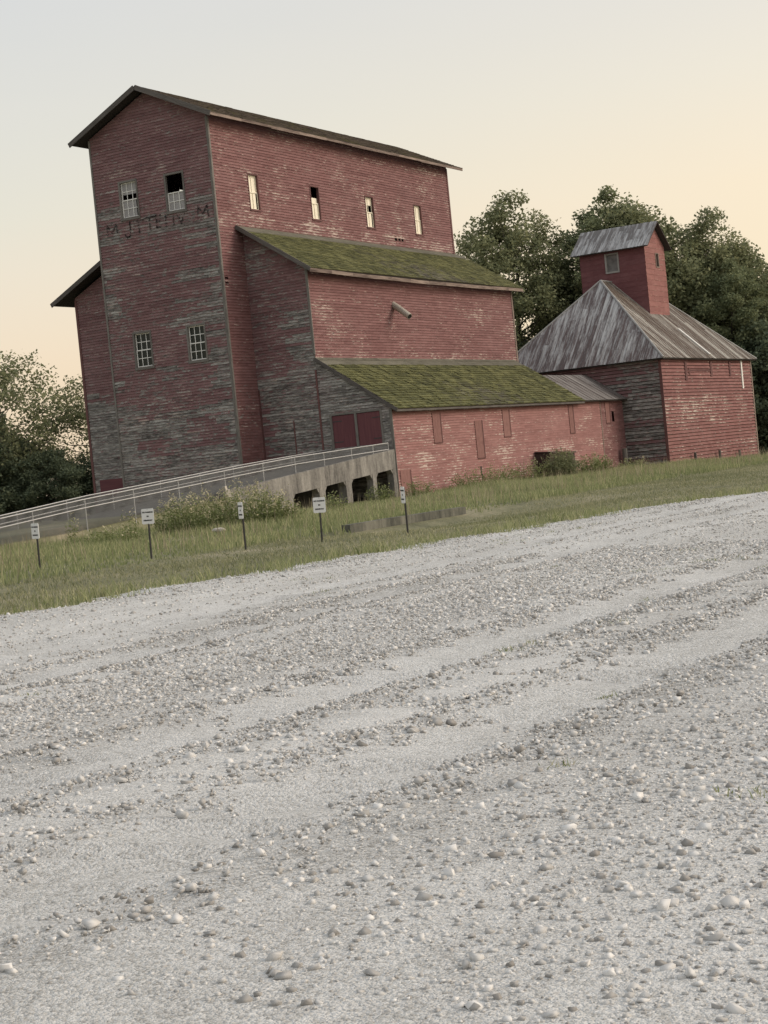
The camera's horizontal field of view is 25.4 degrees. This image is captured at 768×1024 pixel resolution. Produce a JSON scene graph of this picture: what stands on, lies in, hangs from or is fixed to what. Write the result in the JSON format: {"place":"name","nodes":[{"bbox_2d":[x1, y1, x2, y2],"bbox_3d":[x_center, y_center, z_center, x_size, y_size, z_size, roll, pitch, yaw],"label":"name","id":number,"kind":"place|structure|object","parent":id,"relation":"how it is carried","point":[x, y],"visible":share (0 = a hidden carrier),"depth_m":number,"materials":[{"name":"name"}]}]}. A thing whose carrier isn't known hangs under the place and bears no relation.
{"place":"outdoors","nodes":[
{"label":"outdoors","id":0,"kind":"place"},
{"bbox_2d":[0,491,767,1023],"bbox_3d":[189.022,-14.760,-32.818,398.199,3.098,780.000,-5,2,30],"label":"gravel lot","id":1,"kind":"structure","parent":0,"point":[86,987],"depth_m":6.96,"materials":[{"name":"grey gravel"}]},
{"bbox_2d":[0,501,767,802],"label":"gravel sprigs","id":2,"kind":"object","parent":1,"relation":"on","point":[603,695],"visible":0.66,"depth_m":12.43,"materials":[{"name":"green plant"}]},
{"bbox_2d":[0,447,767,584],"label":"tall grass","id":3,"kind":"structure","parent":0,"point":[57,549],"depth_m":50.41,"materials":[{"name":"green plant"}]},
{"bbox_2d":[0,460,767,614],"bbox_3d":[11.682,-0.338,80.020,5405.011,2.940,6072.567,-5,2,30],"label":"ground","id":4,"kind":"structure","parent":0,"point":[470,514],"depth_m":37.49,"materials":[{"name":"green plant"}]},
{"bbox_2d":[0,442,33,521],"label":"understory tree","id":5,"kind":"object","parent":4,"relation":"on","point":[11,488],"visible":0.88,"depth_m":113.90,"materials":[{"name":"green plant"}]},
{"bbox_2d":[0,412,47,525],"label":"understory tree","id":6,"kind":"object","parent":4,"relation":"on","point":[20,441],"visible":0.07,"depth_m":120.23,"materials":[{"name":"green plant"}]},
{"bbox_2d":[31,523,40,569],"bbox_3d":[-7.505,0.853,37.014,0.270,1.218,0.068,-3,3,44],"label":"no parking sign","id":7,"kind":"object","parent":4,"relation":"on","point":[35,530],"visible":1,"depth_m":37.00,"materials":[{"name":"white metal"}]},
{"bbox_2d":[0,349,82,524],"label":"open tree","id":8,"kind":"object","parent":4,"relation":"on","point":[6,378],"visible":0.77,"depth_m":116.36,"materials":[{"name":"green plant"}]},
{"bbox_2d":[8,447,88,521],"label":"understory tree","id":9,"kind":"object","parent":4,"relation":"on","point":[51,481],"visible":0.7,"depth_m":114.11,"materials":[{"name":"green plant"}]},
{"bbox_2d":[11,374,89,482],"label":"open tree","id":10,"kind":"object","parent":4,"relation":"on","point":[82,430],"visible":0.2,"depth_m":119.33,"materials":[{"name":"green plant"}]},
{"bbox_2d":[64,512,80,544],"bbox_3d":[-9.364,0.528,51.383,0.665,1.057,0.665,-5,2,30],"label":"weed clump","id":11,"kind":"object","parent":4,"relation":"on","point":[67,538],"visible":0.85,"depth_m":51.35,"materials":[{"name":"green plant"}]},
{"bbox_2d":[60,453,95,513],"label":"understory tree","id":12,"kind":"object","parent":4,"relation":"on","point":[88,488],"visible":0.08,"depth_m":115.62,"materials":[{"name":"green plant"}]},
{"bbox_2d":[80,519,141,544],"bbox_3d":[-7.957,0.607,50.265,1.695,0.772,1.875,-5,2,10],"label":"weed clump","id":13,"kind":"object","parent":4,"relation":"on","point":[121,535],"visible":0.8,"depth_m":50.18,"materials":[{"name":"green plant"}]},
{"bbox_2d":[121,508,140,538],"bbox_3d":[-7.743,0.378,51.859,0.591,1.018,0.666,-7,2,-30],"label":"weed clump","id":14,"kind":"object","parent":4,"relation":"on","point":[134,519],"visible":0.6,"depth_m":51.80,"materials":[{"name":"green plant"}]},
{"bbox_2d":[141,508,153,558],"bbox_3d":[-5.082,0.573,37.032,0.270,1.298,0.068,-4,2,6],"label":"no parking sign","id":15,"kind":"object","parent":4,"relation":"on","point":[147,515],"visible":0.98,"depth_m":36.99,"materials":[{"name":"white metal"}]},
{"bbox_2d":[151,483,237,533],"bbox_3d":[-5.803,-0.093,52.892,3.138,1.597,2.810,-5,2,30],"label":"weed mound","id":16,"kind":"object","parent":4,"relation":"on","point":[187,517],"visible":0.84,"depth_m":52.55,"materials":[{"name":"green plant"}]},
{"bbox_2d":[0,449,398,547],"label":"loading ramp","id":17,"kind":"structure","parent":4,"relation":"on","point":[338,478],"depth_m":70.75,"materials":[{"name":"concrete"}]},
{"bbox_2d":[0,449,331,532],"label":"ramp railing","id":18,"kind":"object","parent":17,"relation":"on","point":[83,497],"visible":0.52,"depth_m":65.67,"materials":[{"name":"metal"}]},
{"bbox_2d":[0,443,388,544],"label":"ramp railing","id":19,"kind":"object","parent":17,"relation":"on","point":[96,505],"visible":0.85,"depth_m":61.83,"materials":[{"name":"metal"}]},
{"bbox_2d":[222,486,236,517],"bbox_3d":[-5.813,-0.189,65.015,0.579,1.659,0.220,-7,2,-34],"label":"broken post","id":20,"kind":"object","parent":17,"relation":"on","point":[225,488],"visible":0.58,"depth_m":64.87,"materials":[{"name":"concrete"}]},
{"bbox_2d":[212,527,225,532],"bbox_3d":[-4.794,0.533,49.438,0.301,0.164,0.437,-7,2,-33],"label":"concrete rubble","id":21,"kind":"object","parent":4,"relation":"on","point":[215,529],"visible":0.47,"depth_m":49.33,"materials":[{"name":"grey concrete"}]},
{"bbox_2d":[238,502,246,549],"bbox_3d":[-3.048,0.403,37.009,0.069,1.240,0.270,-6,3,-25],"label":"no parking sign","id":22,"kind":"object","parent":4,"relation":"on","point":[240,510],"visible":0.99,"depth_m":37.00,"materials":[{"name":"white metal"}]},
{"bbox_2d":[197,478,295,529],"bbox_3d":[-4.356,-0.268,52.959,2.808,1.658,2.970,-7,2,-43],"label":"weed mound","id":23,"kind":"object","parent":4,"relation":"on","point":[250,509],"visible":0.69,"depth_m":52.57,"materials":[{"name":"green plant"}]},
{"bbox_2d":[253,484,301,523],"bbox_3d":[-3.294,-0.187,52.906,1.584,1.290,1.727,-6,2,-9],"label":"weed mound","id":24,"kind":"object","parent":4,"relation":"on","point":[278,507],"visible":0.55,"depth_m":52.69,"materials":[{"name":"green plant"}]},
{"bbox_2d":[313,497,325,541],"bbox_3d":[-1.370,0.268,37.029,0.270,1.178,0.068,-4,2,2],"label":"no parking sign","id":25,"kind":"object","parent":4,"relation":"on","point":[319,506],"visible":1,"depth_m":36.99,"materials":[{"name":"white metal"}]},
{"bbox_2d":[324,491,347,511],"bbox_3d":[-1.655,-0.278,56.111,1.058,0.901,0.969,-5,2,30],"label":"weed clump","id":26,"kind":"object","parent":4,"relation":"on","point":[338,501],"visible":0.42,"depth_m":56.10,"materials":[{"name":"green plant"}]},
{"bbox_2d":[50,85,627,513],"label":"grain elevator","id":27,"kind":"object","parent":4,"relation":"on","point":[258,287],"visible":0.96,"depth_m":81.14,"materials":[{"name":"red"}]},
{"bbox_2d":[117,178,140,221],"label":"window","id":28,"kind":"structure","parent":27,"relation":"in","point":[128,208],"depth_m":80.81,"materials":[{"name":"white paint"}]},
{"bbox_2d":[132,330,154,370],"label":"window","id":29,"kind":"structure","parent":27,"relation":"in","point":[142,340],"depth_m":81.02,"materials":[{"name":"white paint"}]},
{"bbox_2d":[163,170,187,214],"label":"window","id":30,"kind":"structure","parent":27,"relation":"in","point":[175,201],"depth_m":79.46,"materials":[{"name":"white paint"}]},
{"bbox_2d":[185,322,208,363],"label":"window","id":31,"kind":"structure","parent":27,"relation":"in","point":[195,333],"depth_m":79.48,"materials":[{"name":"white paint"}]},
{"bbox_2d":[247,173,261,211],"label":"window","id":32,"kind":"structure","parent":27,"relation":"in","point":[253,185],"depth_m":81.34,"materials":[{"name":"white glass"}]},
{"bbox_2d":[309,185,322,221],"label":"window","id":33,"kind":"structure","parent":27,"relation":"in","point":[315,203],"depth_m":86.21,"materials":[{"name":"beige wood"}]},
{"bbox_2d":[332,414,356,448],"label":"door","id":34,"kind":"structure","parent":27,"relation":"in","point":[344,431],"depth_m":78.13,"materials":[{"name":"red wood"}]},
{"bbox_2d":[357,411,381,445],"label":"door","id":35,"kind":"structure","parent":27,"relation":"in","point":[369,425],"depth_m":77.46,"materials":[{"name":"red wood"}]},
{"bbox_2d":[364,195,376,229],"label":"window","id":36,"kind":"structure","parent":27,"relation":"in","point":[368,201],"depth_m":90.99,"materials":[{"name":"white glass"}]},
{"bbox_2d":[413,204,423,235],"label":"window","id":37,"kind":"structure","parent":27,"relation":"in","point":[417,212],"depth_m":95.73,"materials":[{"name":"white glass"}]},
{"bbox_2d":[364,483,396,501],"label":"weed clump","id":38,"kind":"object","parent":4,"relation":"on","point":[376,492],"visible":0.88,"depth_m":71.02,"materials":[{"name":"green plant"}]},
{"bbox_2d":[341,507,465,532],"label":"concrete wall","id":39,"kind":"structure","parent":4,"relation":"on","point":[393,521],"depth_m":45.19,"materials":[{"name":"grey concrete"}]},
{"bbox_2d":[400,487,408,532],"bbox_3d":[0.469,0.061,37.007,0.068,1.230,0.270,-6,3,-16],"label":"no parking sign","id":40,"kind":"object","parent":4,"relation":"on","point":[403,496],"visible":1,"depth_m":36.99,"materials":[{"name":"white metal"}]},
{"bbox_2d":[404,476,434,496],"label":"weed clump","id":41,"kind":"object","parent":4,"relation":"on","point":[413,490],"visible":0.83,"depth_m":74.67,"materials":[{"name":"green plant"}]},
{"bbox_2d":[445,462,525,487],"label":"green shrub","id":42,"kind":"object","parent":4,"relation":"on","point":[477,478],"visible":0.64,"depth_m":79.45,"materials":[{"name":"green plant"}]},
{"bbox_2d":[453,188,581,349],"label":"tall tree","id":43,"kind":"object","parent":4,"relation":"on","point":[543,295],"visible":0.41,"depth_m":133.31,"materials":[{"name":"green plant"}]},
{"bbox_2d":[500,457,550,479],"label":"green shrub","id":44,"kind":"object","parent":4,"relation":"on","point":[535,471],"visible":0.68,"depth_m":83.24,"materials":[{"name":"green plant"}]},
{"bbox_2d":[535,451,575,476],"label":"opening","id":45,"kind":"object","parent":4,"relation":"on","point":[538,458],"visible":0.16,"depth_m":89.81,"materials":[{"name":"brown wood"}]},
{"bbox_2d":[539,447,580,476],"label":"green shrub","id":46,"kind":"object","parent":4,"relation":"on","point":[565,463],"visible":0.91,"depth_m":87.76,"materials":[{"name":"green plant"}]},
{"bbox_2d":[577,451,615,472],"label":"green shrub","id":47,"kind":"object","parent":4,"relation":"on","point":[595,462],"visible":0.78,"depth_m":90.77,"materials":[{"name":"green plant"}]},
{"bbox_2d":[552,184,676,299],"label":"tall tree","id":48,"kind":"object","parent":4,"relation":"on","point":[604,195],"visible":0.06,"depth_m":135.60,"materials":[{"name":"green plant"}]},
{"bbox_2d":[622,448,627,466],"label":"grey post","id":49,"kind":"object","parent":4,"relation":"on","point":[624,453],"visible":0.46,"depth_m":100.10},
{"bbox_2d":[610,456,653,467],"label":"green shrub","id":50,"kind":"object","parent":4,"relation":"on","point":[635,460],"visible":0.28,"depth_m":96.50,"materials":[{"name":"green plant"}]},
{"bbox_2d":[518,221,758,465],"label":"corn crib barn","id":51,"kind":"structure","parent":4,"relation":"on","point":[681,381],"depth_m":105.50,"materials":[{"name":"red wood"}]},
{"bbox_2d":[563,202,714,325],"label":"broad tree","id":52,"kind":"object","parent":4,"relation":"on","point":[680,301],"visible":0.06,"depth_m":131.68,"materials":[{"name":"green plant"}]},
{"bbox_2d":[666,205,767,340],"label":"tall tree","id":53,"kind":"object","parent":4,"relation":"on","point":[694,240],"visible":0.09,"depth_m":133.66,"materials":[{"name":"green plant"}]},
{"bbox_2d":[687,258,767,447],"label":"tall tree","id":54,"kind":"object","parent":4,"relation":"on","point":[740,300],"visible":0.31,"depth_m":129.09,"materials":[{"name":"green plant"}]},
{"bbox_2d":[688,241,767,372],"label":"broad tree","id":55,"kind":"object","parent":4,"relation":"on","point":[761,262],"visible":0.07,"depth_m":133.11,"materials":[{"name":"green plant"}]},
{"bbox_2d":[726,316,767,454],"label":"understory tree","id":56,"kind":"object","parent":4,"relation":"on","point":[756,349],"visible":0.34,"depth_m":126.86,"materials":[{"name":"green plant"}]},
{"bbox_2d":[729,339,767,445],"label":"understory tree","id":57,"kind":"object","parent":4,"relation":"on","point":[757,373],"visible":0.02,"depth_m":127.86,"materials":[{"name":"green plant"}]},
{"bbox_2d":[753,364,767,441],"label":"understory tree","id":58,"kind":"object","parent":4,"relation":"on","point":[762,388],"visible":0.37,"depth_m":127.62,"materials":[{"name":"green plant"}]},
{"bbox_2d":[0,0,767,495],"label":"sky","id":59,"kind":"structure","parent":0,"point":[664,103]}
]}

